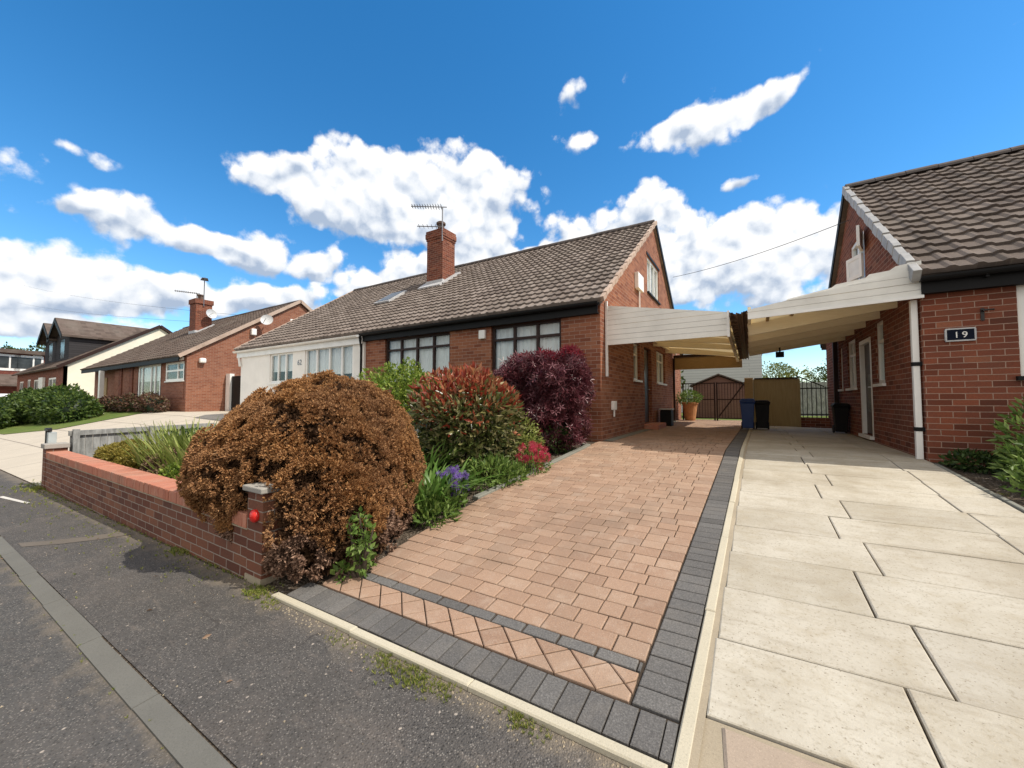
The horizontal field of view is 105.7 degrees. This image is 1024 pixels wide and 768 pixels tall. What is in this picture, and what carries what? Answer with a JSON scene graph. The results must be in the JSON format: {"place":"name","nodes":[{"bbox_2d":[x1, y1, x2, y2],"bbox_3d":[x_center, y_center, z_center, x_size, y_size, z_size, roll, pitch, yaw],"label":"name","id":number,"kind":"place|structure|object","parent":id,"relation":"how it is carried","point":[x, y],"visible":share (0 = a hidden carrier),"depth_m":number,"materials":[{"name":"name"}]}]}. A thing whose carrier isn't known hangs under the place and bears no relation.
{"place":"outdoors","nodes":[
{"label":"outdoors","id":0,"kind":"place"},
{"bbox_2d":[0,411,145,433],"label":"front lawn","id":1,"kind":"structure","parent":0,"point":[31,427],"depth_m":18.11,"materials":[{"name":"green plant"}]},
{"bbox_2d":[3,383,105,424],"bbox_3d":[-25.003,1.153,20.947,11.036,2.411,2.467,-1,-3,25],"label":"hedge","id":2,"kind":"object","parent":1,"relation":"on","point":[53,404],"visible":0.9,"depth_m":18.97,"materials":[{"name":"green plant"}]},
{"bbox_2d":[0,557,181,767],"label":"road","id":3,"kind":"structure","parent":0,"point":[86,723],"depth_m":1.81,"materials":[{"name":"grey asphalt"}]},
{"bbox_2d":[1,518,352,767],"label":"leaf litter","id":4,"kind":"object","parent":3,"relation":"on","point":[206,636],"visible":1,"depth_m":2.26,"materials":[{"name":"brown plant"}]},
{"bbox_2d":[0,490,630,767],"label":"grit","id":5,"kind":"object","parent":3,"relation":"on","point":[563,741],"visible":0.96,"depth_m":1.82,"materials":[{"name":"grey gravel"}]},
{"bbox_2d":[24,285,233,314],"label":"overhead cable","id":6,"kind":"object","parent":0,"point":[135,304],"visible":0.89,"depth_m":59.19,"materials":[{"name":"black rubber"}]},
{"bbox_2d":[0,470,628,767],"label":"pavement","id":7,"kind":"structure","parent":0,"point":[273,664],"depth_m":1.95,"materials":[{"name":"grey asphalt"}]},
{"bbox_2d":[0,496,29,502],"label":"painted mark","id":8,"kind":"object","parent":7,"relation":"on","point":[8,498],"visible":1,"depth_m":5.86,"materials":[{"name":"white paint"}]},
{"bbox_2d":[18,531,132,546],"bbox_3d":[-4.505,1.597,3.991,1.136,0.075,0.192,0,-2,-10],"label":"pavement patch","id":9,"kind":"object","parent":7,"relation":"on","point":[80,539],"visible":1,"depth_m":3.98,"materials":[{"name":"grey concrete"}]},
{"bbox_2d":[0,401,1023,767],"bbox_3d":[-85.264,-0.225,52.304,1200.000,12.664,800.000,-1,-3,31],"label":"ground","id":10,"kind":"structure","parent":0,"point":[988,481],"depth_m":3.57,"materials":[{"name":"soil"}]},
{"bbox_2d":[0,341,24,349],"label":"skyline tree","id":11,"kind":"object","parent":10,"relation":"on","point":[8,347],"visible":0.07,"depth_m":94.39,"materials":[{"name":"green plant"}]},
{"bbox_2d":[0,395,25,428],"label":"round bush","id":12,"kind":"object","parent":10,"relation":"on","point":[8,418],"visible":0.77,"depth_m":19.70,"materials":[{"name":"green plant"}]},
{"bbox_2d":[0,348,44,393],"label":"flat roofed house","id":13,"kind":"structure","parent":10,"relation":"on","point":[13,361],"depth_m":45.45,"materials":[{"name":"red brick"}]},
{"bbox_2d":[0,354,19,370],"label":"window","id":14,"kind":"structure","parent":13,"relation":"in","point":[8,362],"depth_m":45.24,"materials":[{"name":"grey glass"}]},
{"bbox_2d":[14,355,43,370],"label":"window","id":15,"kind":"structure","parent":13,"relation":"in","point":[24,362],"depth_m":46.63,"materials":[{"name":"white plastic"}]},
{"bbox_2d":[25,342,44,351],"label":"skyline tree","id":16,"kind":"object","parent":10,"relation":"on","point":[38,347],"visible":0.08,"depth_m":96.60,"materials":[{"name":"green plant"}]},
{"bbox_2d":[44,428,56,442],"bbox_3d":[-8.098,1.336,6.793,0.240,1.130,0.115,-1,-3,31],"label":"gate post","id":17,"kind":"object","parent":10,"relation":"on","point":[50,436],"visible":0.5,"depth_m":6.77,"materials":[{"name":"white metal"}]},
{"bbox_2d":[11,318,172,395],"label":"dormer house","id":18,"kind":"structure","parent":10,"relation":"on","point":[73,348],"depth_m":34.77,"materials":[{"name":"beige paint"}]},
{"bbox_2d":[34,380,37,388],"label":"window","id":19,"kind":"structure","parent":18,"relation":"in","point":[35,381],"depth_m":36.23,"materials":[{"name":"white plastic"}]},
{"bbox_2d":[48,343,52,360],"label":"dormer window","id":20,"kind":"structure","parent":18,"relation":"in","point":[50,345],"depth_m":37.62,"materials":[{"name":"blue glass"}]},
{"bbox_2d":[49,377,55,385],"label":"window","id":21,"kind":"structure","parent":18,"relation":"in","point":[51,380],"depth_m":32.75,"materials":[{"name":"white plastic"}]},
{"bbox_2d":[60,339,64,358],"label":"dormer window","id":22,"kind":"structure","parent":18,"relation":"in","point":[62,341],"depth_m":35.25,"materials":[{"name":"blue glass"}]},
{"bbox_2d":[0,411,228,484],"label":"neighbour drive","id":23,"kind":"structure","parent":10,"relation":"on","point":[21,455],"depth_m":14.26,"materials":[{"name":"concrete"}]},
{"bbox_2d":[0,536,233,767],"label":"kerb","id":24,"kind":"structure","parent":10,"relation":"on","point":[180,739],"depth_m":1.94,"materials":[{"name":"grey concrete"}]},
{"bbox_2d":[93,438,149,468],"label":"golden heather","id":25,"kind":"object","parent":10,"relation":"on","point":[113,453],"visible":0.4,"depth_m":5.98,"materials":[{"name":"yellow plant"}]},
{"bbox_2d":[95,391,169,412],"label":"red hedge","id":26,"kind":"object","parent":10,"relation":"on","point":[143,402],"visible":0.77,"depth_m":19.17,"materials":[{"name":"brown plant"}]},
{"bbox_2d":[68,423,214,457],"bbox_3d":[-7.242,1.329,7.755,0.125,0.992,2.181,-1,-3,31],"label":"board fence","id":27,"kind":"object","parent":10,"relation":"on","point":[82,441],"visible":0.31,"depth_m":7.20,"materials":[{"name":"grey wood"}]},
{"bbox_2d":[139,446,184,477],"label":"withered herb","id":28,"kind":"object","parent":10,"relation":"on","point":[147,465],"visible":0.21,"depth_m":5.11,"materials":[{"name":"brown plant"}]},
{"bbox_2d":[112,416,218,466],"bbox_3d":[-4.954,1.033,5.947,1.618,1.055,1.732,2,-3,-40],"label":"tall meadow plant","id":29,"kind":"object","parent":10,"relation":"on","point":[140,445],"visible":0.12,"depth_m":5.43,"materials":[{"name":"green plant"}]},
{"bbox_2d":[130,425,202,478],"bbox_3d":[-4.163,1.054,5.274,1.666,0.950,1.605,-1,-3,31],"label":"tall meadow plant","id":30,"kind":"object","parent":10,"relation":"on","point":[169,455],"visible":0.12,"depth_m":4.84,"materials":[{"name":"green plant"}]},
{"bbox_2d":[156,461,181,479],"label":"lime plant","id":31,"kind":"object","parent":10,"relation":"on","point":[168,468],"visible":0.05,"depth_m":4.69,"materials":[{"name":"green plant"}]},
{"bbox_2d":[41,442,301,585],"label":"garden wall","id":32,"kind":"structure","parent":10,"relation":"on","point":[150,504],"depth_m":3.88,"materials":[{"name":"brick"}]},
{"bbox_2d":[249,509,258,522],"bbox_3d":[-1.904,0.973,2.855,0.096,0.094,0.042,-1,-3,31],"label":"reflector","id":33,"kind":"object","parent":32,"relation":"attached to","point":[254,516],"visible":1,"depth_m":2.84,"materials":[{"name":"red plastic"}]},
{"bbox_2d":[161,425,199,443],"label":"dark leafy plant","id":34,"kind":"object","parent":10,"relation":"on","point":[187,430],"visible":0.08,"depth_m":5.96,"materials":[{"name":"green plant"}]},
{"bbox_2d":[80,277,311,411],"bbox_3d":[-19.531,-2.240,27.230,17.560,9.160,11.527,-1,-3,31],"label":"bungalow","id":35,"kind":"object","parent":10,"relation":"on","point":[190,366],"visible":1,"depth_m":21.09,"materials":[{"name":"red brick"}]},
{"bbox_2d":[104,378,107,395],"bbox_3d":[-27.536,0.648,26.161,1.300,2.100,0.045,-1,-3,31],"label":"front door","id":36,"kind":"structure","parent":35,"relation":"in","point":[105,379],"depth_m":25.90,"materials":[{"name":"brown wood"}]},
{"bbox_2d":[138,364,161,396],"bbox_3d":[-19.523,-0.142,20.940,3.250,1.750,0.107,-1,-3,31],"label":"window","id":37,"kind":"structure","parent":35,"relation":"in","point":[151,373],"depth_m":20.93,"materials":[{"name":"white fabric"}]},
{"bbox_2d":[164,361,184,381],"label":"window","id":38,"kind":"structure","parent":35,"relation":"in","point":[178,370],"depth_m":18.96,"materials":[{"name":"white plastic"}]},
{"bbox_2d":[225,374,240,410],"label":"side gate","id":39,"kind":"structure","parent":10,"relation":"on","point":[232,393],"depth_m":19.52,"materials":[{"name":"black plastic"}]},
{"bbox_2d":[175,369,426,582],"bbox_3d":[-1.824,0.666,3.910,2.409,1.673,2.269,-1,-3,31],"label":"conifer bush","id":40,"kind":"object","parent":10,"relation":"on","point":[339,449],"visible":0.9,"depth_m":3.11,"materials":[{"name":"brown plant"}]},
{"bbox_2d":[330,506,378,585],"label":"ivy sprig","id":41,"kind":"object","parent":10,"relation":"on","point":[359,567],"visible":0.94,"depth_m":2.78,"materials":[{"name":"green plant"}]},
{"bbox_2d":[357,357,455,436],"bbox_3d":[-2.262,0.378,7.926,2.676,1.906,1.923,-1,-3,31],"label":"rounded shrub","id":42,"kind":"object","parent":10,"relation":"on","point":[417,374],"visible":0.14,"depth_m":7.59,"materials":[{"name":"green plant"}]},
{"bbox_2d":[411,465,470,527],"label":"flowering herb","id":43,"kind":"object","parent":10,"relation":"on","point":[447,505],"visible":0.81,"depth_m":3.83,"materials":[{"name":"green plant"}]},
{"bbox_2d":[416,429,476,477],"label":"day lily clump","id":44,"kind":"object","parent":10,"relation":"on","point":[432,459],"visible":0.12,"depth_m":4.92,"materials":[{"name":"green plant"}]},
{"bbox_2d":[404,457,502,515],"bbox_3d":[-0.938,1.088,4.263,1.638,0.524,1.892,-1,-3,31],"label":"strap leaf clump","id":45,"kind":"object","parent":10,"relation":"on","point":[430,477],"visible":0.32,"depth_m":4.20,"materials":[{"name":"green plant"}]},
{"bbox_2d":[233,204,682,441],"bbox_3d":[-1.601,-2.292,15.293,14.520,7.880,10.487,-1,-3,31],"label":"semi detached bungalow","id":46,"kind":"object","parent":10,"relation":"on","point":[444,310],"visible":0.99,"depth_m":10.50,"materials":[{"name":"brown tile"}]},
{"bbox_2d":[267,352,292,384],"bbox_3d":[-7.786,-0.524,13.146,1.520,1.070,0.186,-1,-3,31],"label":"window","id":47,"kind":"structure","parent":46,"relation":"in","point":[281,362],"depth_m":13.26,"materials":[{"name":"white plastic"}]},
{"bbox_2d":[305,345,352,383],"bbox_3d":[-5.543,-0.553,11.819,2.410,1.200,0.107,-1,-3,31],"label":"window","id":48,"kind":"structure","parent":46,"relation":"in","point":[339,359],"depth_m":11.78,"materials":[{"name":"white plastic"}]},
{"bbox_2d":[384,332,449,385],"bbox_3d":[-2.441,-0.605,9.954,2.370,1.270,0.207,-1,-3,31],"label":"window","id":49,"kind":"structure","parent":46,"relation":"in","point":[430,350],"depth_m":9.95,"materials":[{"name":"black glass"}]},
{"bbox_2d":[492,319,560,375],"bbox_3d":[0.313,-0.697,8.327,1.710,1.220,0.107,-1,-3,31],"label":"window","id":50,"kind":"structure","parent":46,"relation":"in","point":[506,339],"depth_m":8.39,"materials":[{"name":"black glass"}]},
{"bbox_2d":[633,343,642,382],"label":"window","id":51,"kind":"structure","parent":46,"relation":"in","point":[635,379],"depth_m":10.03,"materials":[{"name":"white plastic"}]},
{"bbox_2d":[644,349,649,421],"bbox_3d":[3.725,0.046,10.825,0.107,2.040,0.860,-1,-3,31],"label":"side door","id":52,"kind":"structure","parent":46,"relation":"in","point":[645,351],"depth_m":10.99,"materials":[{"name":"grey wood"}]},
{"bbox_2d":[647,258,660,304],"bbox_3d":[4.205,-3.077,11.675,0.186,1.090,1.710,-1,-3,31],"label":"window","id":53,"kind":"structure","parent":46,"relation":"in","point":[652,278],"depth_m":11.91,"materials":[{"name":"white plastic"}]},
{"bbox_2d":[656,351,666,385],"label":"window","id":54,"kind":"structure","parent":46,"relation":"in","point":[658,354],"depth_m":12.77,"materials":[{"name":"white plastic"}]},
{"bbox_2d":[404,362,527,478],"bbox_3d":[-0.678,0.532,5.745,1.740,1.759,1.844,1,-2,-19],"label":"red tipped shrub","id":55,"kind":"object","parent":10,"relation":"on","point":[431,414],"visible":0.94,"depth_m":5.17,"materials":[{"name":"green plant"}]},
{"bbox_2d":[271,592,667,767],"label":"front edging","id":56,"kind":"object","parent":10,"relation":"on","point":[616,751],"visible":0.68,"depth_m":1.69,"materials":[{"name":"beige concrete"}]},
{"bbox_2d":[461,452,529,491],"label":"green plant","id":57,"kind":"object","parent":10,"relation":"on","point":[505,467],"visible":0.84,"depth_m":4.80,"materials":[{"name":"green plant"}]},
{"bbox_2d":[0,479,1009,748],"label":"weeds","id":58,"kind":"object","parent":10,"relation":"on","point":[258,591],"visible":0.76,"depth_m":2.11,"materials":[{"name":"green plant"}]},
{"bbox_2d":[506,411,545,461],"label":"grey green shrub","id":59,"kind":"object","parent":10,"relation":"on","point":[531,438],"visible":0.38,"depth_m":5.81,"materials":[{"name":"plant"}]},
{"bbox_2d":[508,440,553,475],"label":"valerian plant","id":60,"kind":"object","parent":10,"relation":"on","point":[537,457],"visible":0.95,"depth_m":5.29,"materials":[{"name":"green plant"}]},
{"bbox_2d":[472,443,589,500],"bbox_3d":[0.491,1.236,5.636,0.217,0.465,3.109,-2,-3,33],"label":"stone edging","id":61,"kind":"object","parent":10,"relation":"on","point":[476,497],"visible":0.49,"depth_m":5.27,"materials":[{"name":"grey stone"}]},
{"bbox_2d":[517,421,548,454],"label":"valerian plant","id":62,"kind":"object","parent":10,"relation":"on","point":[532,436],"visible":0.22,"depth_m":6.36,"materials":[{"name":"green plant"}]},
{"bbox_2d":[493,343,596,451],"bbox_3d":[0.494,0.248,6.888,1.888,1.937,1.761,1,-2,-13],"label":"maple shrub","id":63,"kind":"object","parent":10,"relation":"on","point":[562,391],"visible":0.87,"depth_m":6.46,"materials":[{"name":"purple plant"}]},
{"bbox_2d":[540,423,572,453],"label":"dark shrub","id":64,"kind":"object","parent":10,"relation":"on","point":[563,432],"visible":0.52,"depth_m":6.38,"materials":[{"name":"green plant"}]},
{"bbox_2d":[605,301,748,420],"bbox_3d":[4.844,-0.139,10.217,2.399,2.760,8.220,-1,-3,31],"label":"carport","id":65,"kind":"object","parent":10,"relation":"on","point":[710,339],"visible":0.98,"depth_m":7.42,"materials":[{"name":"white plastic"}]},
{"bbox_2d":[672,428,751,767],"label":"boundary edging","id":66,"kind":"object","parent":10,"relation":"on","point":[682,754],"visible":0.7,"depth_m":1.86,"materials":[{"name":"beige concrete"}]},
{"bbox_2d":[796,375,829,427],"bbox_3d":[8.736,0.555,11.082,0.997,1.643,0.150,-1,-3,31],"label":"iron railing","id":67,"kind":"object","parent":10,"relation":"on","point":[814,422],"visible":0.63,"depth_m":11.08,"materials":[{"name":"black metal"}]},
{"bbox_2d":[820,144,1023,465],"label":"bungalow","id":68,"kind":"object","parent":10,"relation":"on","point":[934,372],"visible":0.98,"depth_m":5.32,"materials":[{"name":"red brick"}]},
{"bbox_2d":[675,220,848,276],"bbox_3d":[6.636,-3.762,11.434,0.015,0.755,6.308,0,-2,-11],"label":"overhead cable","id":69,"kind":"object","parent":68,"relation":"attached to","point":[772,248],"visible":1,"depth_m":10.04,"materials":[{"name":"black rubber"}]},
{"bbox_2d":[838,348,843,390],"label":"window","id":70,"kind":"structure","parent":68,"relation":"in","point":[842,389],"depth_m":9.45,"materials":[{"name":"white plastic"}]},
{"bbox_2d":[845,339,856,390],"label":"window","id":71,"kind":"structure","parent":68,"relation":"in","point":[852,353],"depth_m":8.61,"materials":[{"name":"white plastic"}]},
{"bbox_2d":[846,225,865,281],"bbox_3d":[6.809,-2.432,7.653,0.326,0.990,1.596,-1,-3,31],"label":"window","id":72,"kind":"structure","parent":68,"relation":"in","point":[860,247],"depth_m":7.38,"materials":[{"name":"white plastic"}]},
{"bbox_2d":[858,337,874,439],"bbox_3d":[6.784,0.085,7.398,0.160,1.880,0.900,-1,-3,31],"label":"side door","id":73,"kind":"structure","parent":68,"relation":"in","point":[865,345],"depth_m":7.60,"materials":[{"name":"white plastic"}]},
{"bbox_2d":[872,320,885,386],"bbox_3d":[6.272,-0.514,6.586,0.140,1.110,0.580,-1,-3,31],"label":"window","id":74,"kind":"structure","parent":68,"relation":"in","point":[880,339],"depth_m":6.73,"materials":[{"name":"white plastic"}]},
{"bbox_2d":[1016,285,1023,379],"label":"window","id":75,"kind":"structure","parent":68,"relation":"in","point":[1020,288],"depth_m":4.55,"materials":[{"name":"white plastic"}]},
{"bbox_2d":[934,464,1023,512],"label":"bed edging","id":76,"kind":"object","parent":10,"relation":"on","point":[1018,507],"visible":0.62,"depth_m":3.64,"materials":[{"name":"grey concrete"}]},
{"bbox_2d":[938,447,1021,473],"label":"ground cover plant","id":77,"kind":"object","parent":10,"relation":"on","point":[986,457],"visible":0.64,"depth_m":4.42,"materials":[{"name":"green plant"}]},
{"bbox_2d":[986,396,1023,496],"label":"leafy border shrub","id":78,"kind":"object","parent":10,"relation":"on","point":[1013,461],"visible":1,"depth_m":4.01,"materials":[{"name":"green plant"}]},
{"bbox_2d":[0,0,1023,400],"label":"sky","id":79,"kind":"structure","parent":0,"point":[270,152],"materials":[{"name":"blue"}]},
{"bbox_2d":[287,419,749,767],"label":"driveway","id":80,"kind":"structure","parent":0,"point":[574,588],"depth_m":2.57,"materials":[{"name":"orange brick"}]},
{"bbox_2d":[659,408,673,425],"bbox_3d":[4.654,1.004,11.659,0.360,0.535,0.440,-1,-3,31],"label":"storage bin","id":81,"kind":"object","parent":80,"relation":"on","point":[666,416],"visible":0.86,"depth_m":11.49,"materials":[{"name":"black plastic"}]},
{"bbox_2d":[676,389,702,420],"bbox_3d":[6.666,0.774,14.623,1.057,1.238,1.053,-1,-3,31],"label":"planter","id":82,"kind":"object","parent":80,"relation":"on","point":[690,408],"visible":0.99,"depth_m":14.41,"materials":[{"name":"ceramic"}]},
{"bbox_2d":[682,382,744,420],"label":"metal gate","id":83,"kind":"structure","parent":80,"relation":"on","point":[716,405],"depth_m":14.50,"materials":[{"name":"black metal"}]},
{"bbox_2d":[739,399,754,428],"bbox_3d":[6.102,0.774,10.049,0.352,0.792,0.458,-1,-3,31],"label":"wheelie bin","id":84,"kind":"object","parent":80,"relation":"on","point":[747,410],"visible":0.98,"depth_m":9.89,"materials":[{"name":"blue plastic"}]},
{"bbox_2d":[744,377,800,426],"bbox_3d":[7.582,0.532,11.321,1.346,1.450,0.150,-1,-3,31],"label":"fence panel","id":85,"kind":"object","parent":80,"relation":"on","point":[781,395],"visible":0.66,"depth_m":11.21,"materials":[{"name":"brown wood"}]},
{"bbox_2d":[604,421,677,440],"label":"path","id":86,"kind":"structure","parent":0,"point":[625,435],"depth_m":8.38,"materials":[{"name":"grey concrete"}]},
{"bbox_2d":[681,403,827,419],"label":"back lawn","id":87,"kind":"structure","parent":0,"point":[741,419],"depth_m":16.37,"materials":[{"name":"green plant"}]},
{"bbox_2d":[681,370,692,405],"bbox_3d":[7.902,0.288,20.463,3.082,2.906,2.289,-1,-3,31],"label":"garden tree","id":88,"kind":"object","parent":87,"relation":"on","point":[682,379],"depth_m":20.14,"materials":[{"name":"green plant"}]},
{"bbox_2d":[689,374,744,417],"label":"garden shed","id":89,"kind":"structure","parent":87,"relation":"on","point":[733,409],"depth_m":16.59,"materials":[{"name":"brown wood"}]},
{"bbox_2d":[681,354,761,412],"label":"sided house","id":90,"kind":"structure","parent":87,"relation":"on","point":[751,367],"depth_m":22.66,"materials":[{"name":"white plastic"}]},
{"bbox_2d":[762,361,793,377],"bbox_3d":[20.106,0.139,29.845,3.380,3.974,3.369,0,-2,1],"label":"garden tree","id":91,"kind":"object","parent":87,"relation":"on","point":[777,366],"visible":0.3,"depth_m":29.92,"materials":[{"name":"green plant"}]},
{"bbox_2d":[777,365,815,395],"bbox_3d":[22.544,0.241,30.782,2.796,3.849,3.006,1,-2,-19],"label":"garden tree","id":92,"kind":"object","parent":87,"relation":"on","point":[803,371],"visible":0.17,"depth_m":30.29,"materials":[{"name":"green plant"}]},
{"bbox_2d":[800,382,827,415],"bbox_3d":[15.914,0.729,18.400,6.295,1.700,0.029,-1,-3,31],"label":"panel fence","id":93,"kind":"object","parent":87,"relation":"on","point":[813,403],"visible":0.09,"depth_m":19.05,"materials":[{"name":"grey wood"}]},
{"bbox_2d":[807,360,826,394],"bbox_3d":[22.843,0.073,28.019,2.785,3.956,2.910,-1,-3,31],"label":"garden tree","id":94,"kind":"object","parent":87,"relation":"on","point":[823,379],"visible":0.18,"depth_m":28.33,"materials":[{"name":"green plant"}]},
{"bbox_2d":[688,426,1023,767],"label":"slab path","id":95,"kind":"structure","parent":0,"point":[814,657],"depth_m":2.04,"materials":[{"name":"beige concrete"}]},
{"bbox_2d":[755,400,769,428],"bbox_3d":[6.427,0.792,9.966,0.352,0.749,0.458,-1,-3,31],"label":"wheelie bin","id":96,"kind":"object","parent":95,"relation":"on","point":[762,412],"visible":0.94,"depth_m":9.81,"materials":[{"name":"black plastic"}]},
{"bbox_2d":[747,260,923,402],"bbox_3d":[5.856,-0.161,7.751,1.927,2.600,5.645,-1,-3,31],"label":"carport","id":97,"kind":"object","parent":95,"relation":"on","point":[834,314],"visible":0.98,"depth_m":6.04,"materials":[{"name":"white plastic"}]},
{"bbox_2d":[776,347,783,357],"bbox_3d":[6.279,-0.806,9.100,0.160,0.360,0.090,-1,-3,31],"label":"floodlight","id":98,"kind":"object","parent":97,"relation":"hanging from","point":[779,354],"visible":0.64,"depth_m":9.07,"materials":[{"name":"black plastic"}]},
{"bbox_2d":[830,403,849,432],"bbox_3d":[7.454,0.776,8.809,0.300,0.685,0.398,-1,-3,31],"label":"wheelie bin","id":99,"kind":"object","parent":95,"relation":"on","point":[840,412],"visible":1,"depth_m":8.68,"materials":[{"name":"black plastic"}]}
]}

